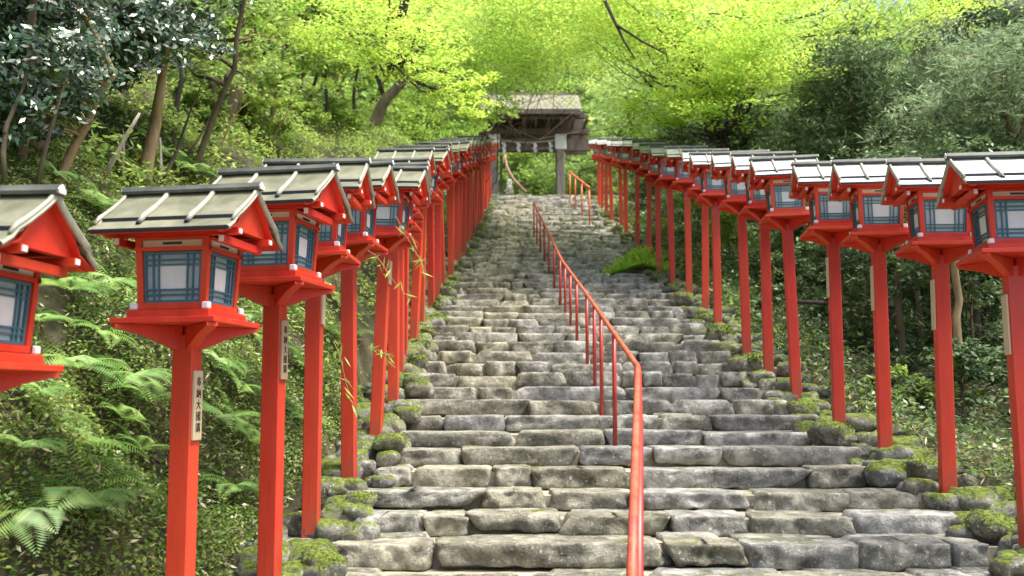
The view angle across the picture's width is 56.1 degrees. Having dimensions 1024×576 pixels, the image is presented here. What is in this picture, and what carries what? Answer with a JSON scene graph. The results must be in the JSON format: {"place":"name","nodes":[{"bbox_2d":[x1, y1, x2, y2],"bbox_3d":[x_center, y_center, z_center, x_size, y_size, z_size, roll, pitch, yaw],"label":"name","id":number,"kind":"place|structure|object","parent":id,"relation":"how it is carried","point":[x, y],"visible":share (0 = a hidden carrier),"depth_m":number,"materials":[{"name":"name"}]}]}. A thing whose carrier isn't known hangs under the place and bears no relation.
{"place":"outdoors","nodes":[
{"label":"outdoors","id":0,"kind":"place"},
{"bbox_2d":[0,2,1014,575],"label":"ground","id":1,"kind":"structure","parent":0,"point":[52,302],"depth_m":6.38,"materials":[{"name":"green plant"}]},
{"bbox_2d":[0,32,28,183],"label":"bare stem","id":2,"kind":"object","parent":1,"relation":"on","point":[4,173],"visible":0.91,"depth_m":6.54,"materials":[{"name":"brown plant"}]},
{"bbox_2d":[0,420,67,453],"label":"fern","id":3,"kind":"object","parent":1,"relation":"on","point":[37,443],"visible":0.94,"depth_m":4.26,"materials":[{"name":"green plant"}]},
{"bbox_2d":[0,463,91,555],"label":"fern","id":4,"kind":"object","parent":1,"relation":"on","point":[26,515],"visible":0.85,"depth_m":4.09,"materials":[{"name":"green plant"}]},
{"bbox_2d":[39,272,122,299],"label":"fern","id":5,"kind":"object","parent":1,"relation":"on","point":[82,285],"visible":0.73,"depth_m":6.03,"materials":[{"name":"green plant"}]},
{"bbox_2d":[33,332,131,382],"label":"fern","id":6,"kind":"object","parent":1,"relation":"on","point":[90,362],"visible":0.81,"depth_m":5.72,"materials":[{"name":"green plant"}]},
{"bbox_2d":[0,0,173,185],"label":"slope tree","id":7,"kind":"object","parent":1,"relation":"on","point":[32,18],"visible":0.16,"depth_m":7.60,"materials":[{"name":"green plant"}]},
{"bbox_2d":[38,400,149,461],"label":"fern","id":8,"kind":"object","parent":1,"relation":"on","point":[92,439],"visible":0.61,"depth_m":4.89,"materials":[{"name":"green plant"}]},
{"bbox_2d":[38,435,155,518],"bbox_3d":[-2.033,0.908,4.534,0.630,0.196,0.823,22,12,5],"label":"fern","id":9,"kind":"object","parent":1,"relation":"on","point":[84,495],"visible":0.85,"depth_m":4.44,"materials":[{"name":"green plant"}]},
{"bbox_2d":[0,0,212,184],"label":"camellia tree","id":10,"kind":"object","parent":1,"relation":"on","point":[56,25],"visible":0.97,"depth_m":6.96,"materials":[{"name":"green plant"}]},
{"bbox_2d":[86,344,171,403],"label":"fern","id":11,"kind":"object","parent":1,"relation":"on","point":[136,377],"visible":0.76,"depth_m":5.90,"materials":[{"name":"green plant"}]},
{"bbox_2d":[49,0,254,186],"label":"camellia tree","id":12,"kind":"object","parent":1,"relation":"on","point":[135,57],"visible":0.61,"depth_m":8.91,"materials":[{"name":"green plant"}]},
{"bbox_2d":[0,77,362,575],"bbox_3d":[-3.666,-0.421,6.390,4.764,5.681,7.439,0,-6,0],"label":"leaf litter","id":13,"kind":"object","parent":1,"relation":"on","point":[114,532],"visible":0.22,"depth_m":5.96,"materials":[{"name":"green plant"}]},
{"bbox_2d":[0,20,370,575],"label":"ivy","id":14,"kind":"object","parent":1,"relation":"on","point":[159,495],"visible":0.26,"depth_m":5.91,"materials":[{"name":"green plant"}]},
{"bbox_2d":[165,78,231,139],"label":"shrub","id":15,"kind":"object","parent":1,"relation":"on","point":[205,100],"visible":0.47,"depth_m":12.54,"materials":[{"name":"green plant"}]},
{"bbox_2d":[112,0,305,164],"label":"slope tree","id":16,"kind":"object","parent":1,"relation":"on","point":[228,78],"visible":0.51,"depth_m":9.92,"materials":[{"name":"green plant"}]},
{"bbox_2d":[170,387,260,433],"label":"fern","id":17,"kind":"object","parent":1,"relation":"on","point":[221,415],"visible":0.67,"depth_m":6.29,"materials":[{"name":"green plant"}]},
{"bbox_2d":[0,3,446,399],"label":"undergrowth","id":18,"kind":"object","parent":1,"relation":"on","point":[194,134],"visible":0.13,"depth_m":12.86,"materials":[{"name":"green plant"}]},
{"bbox_2d":[173,0,308,126],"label":"young tree","id":19,"kind":"object","parent":1,"relation":"on","point":[265,15],"visible":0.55,"depth_m":12.06,"materials":[{"name":"green plant"}]},
{"bbox_2d":[180,0,314,134],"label":"young tree","id":20,"kind":"object","parent":1,"relation":"on","point":[259,23],"visible":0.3,"depth_m":14.08,"materials":[{"name":"green plant"}]},
{"bbox_2d":[206,78,295,143],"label":"shrub","id":21,"kind":"object","parent":1,"relation":"on","point":[258,112],"visible":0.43,"depth_m":15.93,"materials":[{"name":"green plant"}]},
{"bbox_2d":[196,0,334,133],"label":"slope tree","id":22,"kind":"object","parent":1,"relation":"on","point":[237,94],"visible":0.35,"depth_m":15.37,"materials":[{"name":"green plant"}]},
{"bbox_2d":[178,4,352,128],"bbox_3d":[-4.427,-3.748,16.225,3.488,2.682,2.317,1,-6,-12],"label":"young tree","id":23,"kind":"object","parent":1,"relation":"on","point":[273,85],"visible":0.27,"depth_m":16.18,"materials":[{"name":"green plant"}]},
{"bbox_2d":[212,163,353,575],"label":"lantern post","id":24,"kind":"object","parent":1,"relation":"on","point":[303,203],"visible":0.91,"depth_m":5.00,"materials":[{"name":"paint"}]},
{"bbox_2d":[258,84,330,128],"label":"shrub","id":25,"kind":"object","parent":1,"relation":"on","point":[298,106],"visible":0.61,"depth_m":22.57,"materials":[{"name":"green plant"}]},
{"bbox_2d":[207,0,384,133],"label":"young tree","id":26,"kind":"object","parent":1,"relation":"on","point":[282,54],"visible":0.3,"depth_m":17.79,"materials":[{"name":"green plant"}]},
{"bbox_2d":[252,0,375,119],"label":"young tree","id":27,"kind":"object","parent":1,"relation":"on","point":[319,65],"visible":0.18,"depth_m":23.39,"materials":[{"name":"green plant"}]},
{"bbox_2d":[262,158,375,537],"bbox_3d":[-1.226,0.439,5.938,0.682,2.535,0.618,0,-6,1],"label":"lantern post","id":28,"kind":"object","parent":1,"relation":"on","point":[334,256],"visible":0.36,"depth_m":5.88,"materials":[{"name":"paint"}]},
{"bbox_2d":[292,0,377,130],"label":"young tree","id":29,"kind":"object","parent":1,"relation":"on","point":[322,74],"visible":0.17,"depth_m":24.12,"materials":[{"name":"green plant"}]},
{"bbox_2d":[315,95,374,135],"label":"shrub","id":30,"kind":"object","parent":1,"relation":"on","point":[355,118],"visible":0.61,"depth_m":24.33,"materials":[{"name":"green plant"}]},
{"bbox_2d":[263,1,468,144],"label":"broadleaf tree","id":31,"kind":"object","parent":1,"relation":"on","point":[342,86],"visible":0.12,"depth_m":48.58,"materials":[{"name":"green plant"}]},
{"bbox_2d":[239,0,504,118],"bbox_3d":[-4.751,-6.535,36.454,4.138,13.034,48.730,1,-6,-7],"label":"maple tree","id":32,"kind":"object","parent":1,"relation":"on","point":[379,49],"visible":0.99,"depth_m":13.94,"materials":[{"name":"green plant"}]},
{"bbox_2d":[311,1,513,157],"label":"broadleaf tree","id":33,"kind":"object","parent":1,"relation":"on","point":[413,125],"visible":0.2,"depth_m":53.25,"materials":[{"name":"green plant"}]},
{"bbox_2d":[365,0,480,127],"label":"slope tree","id":34,"kind":"object","parent":1,"relation":"on","point":[390,94],"visible":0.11,"depth_m":30.33,"materials":[{"name":"green plant"}]},
{"bbox_2d":[327,0,651,199],"bbox_3d":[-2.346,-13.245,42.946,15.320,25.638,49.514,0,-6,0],"label":"maple tree","id":35,"kind":"object","parent":1,"relation":"on","point":[521,53],"visible":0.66,"depth_m":22.72,"materials":[{"name":"green plant"}]},
{"bbox_2d":[428,118,552,192],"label":"broadleaf tree","id":36,"kind":"object","parent":1,"relation":"on","point":[512,155],"visible":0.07,"depth_m":49.49,"materials":[{"name":"green plant"}]},
{"bbox_2d":[434,0,591,186],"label":"broadleaf tree","id":37,"kind":"object","parent":1,"relation":"on","point":[520,90],"visible":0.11,"depth_m":55.83,"materials":[{"name":"green plant"}]},
{"bbox_2d":[478,92,590,195],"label":"shrine gate","id":38,"kind":"structure","parent":1,"relation":"on","point":[578,143],"depth_m":40.82,"materials":[{"name":"grey paint"}]},
{"bbox_2d":[459,0,656,156],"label":"broadleaf tree","id":39,"kind":"object","parent":1,"relation":"on","point":[584,90],"visible":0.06,"depth_m":63.39,"materials":[{"name":"green plant"}]},
{"bbox_2d":[498,156,634,196],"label":"broadleaf tree","id":40,"kind":"object","parent":1,"relation":"on","point":[532,191],"visible":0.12,"depth_m":49.74,"materials":[{"name":"green plant"}]},
{"bbox_2d":[503,109,645,198],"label":"broadleaf tree","id":41,"kind":"object","parent":1,"relation":"on","point":[583,161],"visible":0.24,"depth_m":48.93,"materials":[{"name":"green plant"}]},
{"bbox_2d":[275,0,929,193],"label":"distant woods","id":42,"kind":"object","parent":1,"relation":"on","point":[583,104],"visible":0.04,"depth_m":66.30,"materials":[{"name":"green plant"}]},
{"bbox_2d":[228,194,999,575],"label":"stone staircase","id":43,"kind":"structure","parent":1,"relation":"on","point":[514,460],"depth_m":7.55,"materials":[{"name":"grey stone"}]},
{"bbox_2d":[0,184,99,392],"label":"lantern post","id":44,"kind":"object","parent":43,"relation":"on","point":[40,232],"visible":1,"depth_m":3.40,"materials":[{"name":"paint"}]},
{"bbox_2d":[87,182,283,575],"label":"lantern post","id":45,"kind":"object","parent":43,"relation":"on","point":[190,244],"visible":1,"depth_m":4.25,"materials":[{"name":"paint"}]},
{"bbox_2d":[298,544,350,575],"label":"mossy rock","id":46,"kind":"object","parent":43,"relation":"on","point":[328,562],"visible":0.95,"depth_m":5.17,"materials":[{"name":"stone"}]},
{"bbox_2d":[341,160,400,477],"bbox_3d":[-1.190,0.324,7.004,0.682,2.535,0.618,-2,-6,6],"label":"lantern post","id":47,"kind":"object","parent":43,"relation":"on","point":[361,240],"visible":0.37,"depth_m":6.95,"materials":[{"name":"paint"}]},
{"bbox_2d":[371,431,409,450],"bbox_3d":[-0.960,1.212,7.566,0.315,0.169,0.340,0,-6,0],"label":"mossy rock","id":48,"kind":"object","parent":43,"relation":"on","point":[394,441],"visible":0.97,"depth_m":7.45,"materials":[{"name":"stone"}]},
{"bbox_2d":[369,165,430,435],"bbox_3d":[-1.102,0.199,8.141,0.682,2.535,0.618,1,-7,5],"label":"lantern post","id":49,"kind":"object","parent":43,"relation":"on","point":[412,184],"visible":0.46,"depth_m":8.09,"materials":[{"name":"paint"}]},
{"bbox_2d":[371,157,431,372],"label":"lantern post","id":50,"kind":"object","parent":43,"relation":"on","point":[418,217],"visible":0.2,"depth_m":10.27,"materials":[{"name":"paint"}]},
{"bbox_2d":[374,147,436,356],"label":"lantern post","id":51,"kind":"object","parent":43,"relation":"on","point":[404,152],"visible":0.21,"depth_m":11.13,"materials":[{"name":"paint"}]},
{"bbox_2d":[388,162,431,401],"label":"lantern post","id":52,"kind":"object","parent":43,"relation":"on","point":[414,228],"visible":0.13,"depth_m":9.13,"materials":[{"name":"paint"}]},
{"bbox_2d":[398,145,448,321],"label":"lantern post","id":53,"kind":"object","parent":43,"relation":"on","point":[423,283],"visible":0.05,"depth_m":12.80,"materials":[{"name":"paint"}]},
{"bbox_2d":[409,148,451,339],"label":"lantern post","id":54,"kind":"object","parent":43,"relation":"on","point":[442,162],"visible":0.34,"depth_m":11.98,"materials":[{"name":"paint"}]},
{"bbox_2d":[423,143,454,306],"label":"lantern post","id":55,"kind":"object","parent":43,"relation":"on","point":[442,185],"visible":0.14,"depth_m":14.52,"materials":[{"name":"paint"}]},
{"bbox_2d":[418,142,459,295],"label":"lantern post","id":56,"kind":"object","parent":43,"relation":"on","point":[448,180],"visible":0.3,"depth_m":15.40,"materials":[{"name":"paint"}]},
{"bbox_2d":[439,137,473,260],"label":"lantern post","id":57,"kind":"object","parent":43,"relation":"on","point":[465,169],"visible":0.27,"depth_m":18.81,"materials":[{"name":"paint"}]},
{"bbox_2d":[448,141,472,274],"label":"lantern post","id":58,"kind":"object","parent":43,"relation":"on","point":[465,153],"visible":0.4,"depth_m":17.09,"materials":[{"name":"paint"}]},
{"bbox_2d":[533,202,643,575],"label":"handrail","id":59,"kind":"object","parent":43,"relation":"on","point":[635,555],"visible":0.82,"depth_m":7.51,"materials":[{"name":"metal"}]},
{"bbox_2d":[611,139,629,232],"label":"lantern post","id":60,"kind":"object","parent":43,"relation":"on","point":[623,159],"visible":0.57,"depth_m":23.38,"materials":[{"name":"paint"}]},
{"bbox_2d":[622,138,652,247],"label":"lantern post","id":61,"kind":"object","parent":43,"relation":"on","point":[633,164],"visible":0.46,"depth_m":21.30,"materials":[{"name":"paint"}]},
{"bbox_2d":[632,140,665,254],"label":"lantern post","id":62,"kind":"object","parent":43,"relation":"on","point":[642,170],"visible":0.43,"depth_m":18.86,"materials":[{"name":"paint"}]},
{"bbox_2d":[639,143,675,270],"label":"lantern post","id":63,"kind":"object","parent":43,"relation":"on","point":[651,176],"visible":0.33,"depth_m":17.53,"materials":[{"name":"paint"}]},
{"bbox_2d":[648,145,687,282],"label":"lantern post","id":64,"kind":"object","parent":43,"relation":"on","point":[666,175],"visible":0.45,"depth_m":16.47,"materials":[{"name":"paint"}]},
{"bbox_2d":[665,145,707,293],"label":"lantern post","id":65,"kind":"object","parent":43,"relation":"on","point":[683,182],"visible":0.6,"depth_m":15.26,"materials":[{"name":"paint"}]},
{"bbox_2d":[681,148,728,308],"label":"lantern post","id":66,"kind":"object","parent":43,"relation":"on","point":[694,191],"visible":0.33,"depth_m":13.81,"materials":[{"name":"paint"}]},
{"bbox_2d":[688,152,725,322],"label":"lantern post","id":67,"kind":"object","parent":43,"relation":"on","point":[712,195],"visible":0.6,"depth_m":12.72,"materials":[{"name":"paint"}]},
{"bbox_2d":[709,149,768,354],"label":"lantern post","id":68,"kind":"object","parent":43,"relation":"on","point":[734,202],"visible":0.52,"depth_m":11.14,"materials":[{"name":"paint"}]},
{"bbox_2d":[729,151,794,372],"bbox_3d":[2.712,-0.208,10.259,0.682,2.535,0.618,-1,-5,6],"label":"lantern post","id":69,"kind":"object","parent":43,"relation":"on","point":[755,208],"visible":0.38,"depth_m":10.20,"materials":[{"name":"paint"}]},
{"bbox_2d":[747,154,818,400],"bbox_3d":[2.744,-0.065,9.471,0.682,2.535,0.618,-2,-7,6],"label":"lantern post","id":70,"kind":"object","parent":43,"relation":"on","point":[771,177],"visible":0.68,"depth_m":9.42,"materials":[{"name":"paint"}]},
{"bbox_2d":[788,161,852,423],"bbox_3d":[2.808,0.134,8.345,0.682,2.535,0.618,-1,-7,8],"label":"lantern post","id":71,"kind":"object","parent":43,"relation":"on","point":[830,227],"visible":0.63,"depth_m":8.30,"materials":[{"name":"paint"}]},
{"bbox_2d":[804,420,858,445],"bbox_3d":[2.652,1.223,7.957,0.413,0.284,0.377,6,-9,-42],"label":"mossy rock","id":72,"kind":"object","parent":43,"relation":"on","point":[829,433],"visible":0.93,"depth_m":7.84,"materials":[{"name":"stone"}]},
{"bbox_2d":[827,157,919,447],"bbox_3d":[2.887,0.228,7.518,0.682,2.535,0.618,-1,-6,9],"label":"lantern post","id":73,"kind":"object","parent":43,"relation":"on","point":[878,232],"visible":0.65,"depth_m":7.47,"materials":[{"name":"paint"}]},
{"bbox_2d":[880,158,972,492],"bbox_3d":[2.977,0.343,6.636,0.682,2.535,0.618,0,-7,9],"label":"lantern post","id":74,"kind":"object","parent":43,"relation":"on","point":[939,241],"visible":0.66,"depth_m":6.59,"materials":[{"name":"paint"}]},
{"bbox_2d":[935,151,1023,546],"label":"lantern post","id":75,"kind":"object","parent":43,"relation":"on","point":[986,189],"visible":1,"depth_m":5.55,"materials":[{"name":"paint"}]},
{"bbox_2d":[236,194,1023,575],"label":"verge rubble","id":76,"kind":"object","parent":1,"relation":"on","point":[882,468],"visible":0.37,"depth_m":7.21,"materials":[{"name":"stone"}]},
{"bbox_2d":[904,455,937,479],"bbox_3d":[2.979,1.294,6.923,0.283,0.179,0.277,0,-6,0],"label":"mossy rock","id":77,"kind":"object","parent":76,"relation":"on","point":[923,468],"visible":0.87,"depth_m":6.85,"materials":[{"name":"stone"}]},
{"bbox_2d":[963,507,1017,539],"bbox_3d":[2.887,1.423,5.822,0.297,0.185,0.323,0,-6,0],"label":"mossy rock","id":78,"kind":"object","parent":76,"relation":"on","point":[990,524],"visible":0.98,"depth_m":5.74,"materials":[{"name":"stone"}]},
{"bbox_2d":[529,62,739,201],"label":"broadleaf tree","id":79,"kind":"object","parent":1,"relation":"on","point":[613,132],"visible":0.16,"depth_m":52.88,"materials":[{"name":"green plant"}]},
{"bbox_2d":[601,244,677,273],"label":"grass clump","id":80,"kind":"object","parent":1,"relation":"on","point":[640,257],"visible":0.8,"depth_m":17.51,"materials":[{"name":"green plant"}]},
{"bbox_2d":[612,109,736,224],"bbox_3d":[5.114,-3.108,27.975,4.466,4.257,5.216,-4,-7,31],"label":"cedar tree","id":81,"kind":"object","parent":1,"relation":"on","point":[681,140],"visible":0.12,"depth_m":27.64,"materials":[{"name":"green plant"}]},
{"bbox_2d":[691,198,771,261],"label":"shrub","id":82,"kind":"object","parent":1,"relation":"on","point":[725,221],"visible":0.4,"depth_m":18.33,"materials":[{"name":"green plant"}]},
{"bbox_2d":[661,88,822,245],"bbox_3d":[5.026,-2.423,21.934,4.450,4.080,4.414,0,-6,0],"label":"cedar tree","id":83,"kind":"object","parent":1,"relation":"on","point":[742,143],"visible":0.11,"depth_m":21.40,"materials":[{"name":"green plant"}]},
{"bbox_2d":[462,0,1023,242],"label":"maple tree","id":84,"kind":"object","parent":1,"relation":"on","point":[736,43],"visible":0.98,"depth_m":16.99,"materials":[{"name":"green plant"}]},
{"bbox_2d":[712,199,819,293],"bbox_3d":[4.368,-0.704,15.509,2.589,2.072,1.755,-5,-8,38],"label":"shrub","id":85,"kind":"object","parent":1,"relation":"on","point":[772,251],"visible":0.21,"depth_m":15.55,"materials":[{"name":"green plant"}]},
{"bbox_2d":[736,248,869,323],"bbox_3d":[4.074,0.035,13.218,1.865,1.241,1.334,0,-6,0],"label":"shrub","id":86,"kind":"object","parent":1,"relation":"on","point":[779,289],"visible":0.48,"depth_m":13.32,"materials":[{"name":"green plant"}]},
{"bbox_2d":[600,195,1015,498],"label":"undergrowth","id":87,"kind":"object","parent":1,"relation":"on","point":[961,439],"visible":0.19,"depth_m":10.30,"materials":[{"name":"green plant"}]},
{"bbox_2d":[713,0,922,142],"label":"broadleaf tree","id":88,"kind":"object","parent":1,"relation":"on","point":[817,20],"visible":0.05,"depth_m":49.12,"materials":[{"name":"green plant"}]},
{"bbox_2d":[734,27,928,229],"bbox_3d":[8.566,-3.685,25.182,6.790,6.733,6.444,0,-6,0],"label":"cedar tree","id":89,"kind":"object","parent":1,"relation":"on","point":[776,109],"visible":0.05,"depth_m":24.61,"materials":[{"name":"green plant"}]},
{"bbox_2d":[782,219,923,325],"bbox_3d":[4.745,-0.213,13.016,2.494,1.972,1.377,4,-8,-34],"label":"shrub","id":90,"kind":"object","parent":1,"relation":"on","point":[819,297],"visible":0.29,"depth_m":12.62,"materials":[{"name":"green plant"}]},
{"bbox_2d":[721,0,990,309],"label":"cedar tree","id":91,"kind":"object","parent":1,"relation":"on","point":[836,134],"visible":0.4,"depth_m":16.41,"materials":[{"name":"green plant"}]},
{"bbox_2d":[808,263,920,359],"bbox_3d":[3.971,0.291,11.026,1.307,1.220,1.103,0,-6,0],"label":"shrub","id":92,"kind":"object","parent":1,"relation":"on","point":[856,285],"visible":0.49,"depth_m":10.89,"materials":[{"name":"green plant"}]},
{"bbox_2d":[806,135,923,364],"bbox_3d":[4.020,-0.334,11.059,1.474,2.655,1.526,0,-6,0],"label":"sapling","id":93,"kind":"object","parent":1,"relation":"on","point":[899,320],"visible":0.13,"depth_m":10.54,"materials":[{"name":"green plant"}]},
{"bbox_2d":[774,331,1013,490],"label":"leaf litter","id":94,"kind":"object","parent":1,"relation":"on","point":[806,369],"visible":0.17,"depth_m":8.90,"materials":[{"name":"green plant"}]},
{"bbox_2d":[829,115,994,351],"bbox_3d":[4.729,-0.529,10.990,1.753,2.708,1.643,-5,-8,38],"label":"sapling","id":95,"kind":"object","parent":1,"relation":"on","point":[939,142],"visible":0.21,"depth_m":10.88,"materials":[{"name":"green plant"}]},
{"bbox_2d":[810,15,1023,293],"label":"cedar tree","id":96,"kind":"object","parent":1,"relation":"on","point":[968,46],"visible":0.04,"depth_m":18.32,"materials":[{"name":"green plant"}]},
{"bbox_2d":[862,359,986,405],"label":"shrub","id":97,"kind":"object","parent":1,"relation":"on","point":[922,383],"visible":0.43,"depth_m":9.29,"materials":[{"name":"green plant"}]},
{"bbox_2d":[828,2,1023,372],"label":"cedar tree","id":98,"kind":"object","parent":1,"relation":"on","point":[1006,130],"visible":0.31,"depth_m":11.99,"materials":[{"name":"green plant"}]},
{"bbox_2d":[871,246,1002,384],"bbox_3d":[4.970,0.115,10.104,1.684,1.892,2.160,4,-7,-29],"label":"shrub","id":99,"kind":"object","parent":1,"relation":"on","point":[985,288],"visible":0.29,"depth_m":10.23,"materials":[{"name":"green plant"}]},
{"bbox_2d":[893,242,1003,358],"bbox_3d":[5.490,-0.092,11.420,1.999,2.091,1.926,0,-6,0],"label":"shrub","id":100,"kind":"object","parent":1,"relation":"on","point":[989,308],"visible":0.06,"depth_m":11.37,"materials":[{"name":"green plant"}]},
{"bbox_2d":[890,334,1009,423],"bbox_3d":[4.396,0.886,9.117,1.346,0.893,1.372,1,-7,-13],"label":"shrub","id":101,"kind":"object","parent":1,"relation":"on","point":[977,371],"visible":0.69,"depth_m":8.94,"materials":[{"name":"green plant"}]},
{"bbox_2d":[901,0,1023,150],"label":"tree","id":102,"kind":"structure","parent":1,"relation":"on","point":[969,16],"depth_m":25.78,"materials":[{"name":"plant"}]},
{"bbox_2d":[904,137,1022,406],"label":"sapling","id":103,"kind":"object","parent":1,"relation":"on","point":[956,316],"visible":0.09,"depth_m":9.59,"materials":[{"name":"beige plant"}]},
{"bbox_2d":[923,0,1023,60],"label":"cedar tree","id":104,"kind":"object","parent":1,"relation":"on","point":[1010,14],"visible":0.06,"depth_m":22.64,"materials":[{"name":"green plant"}]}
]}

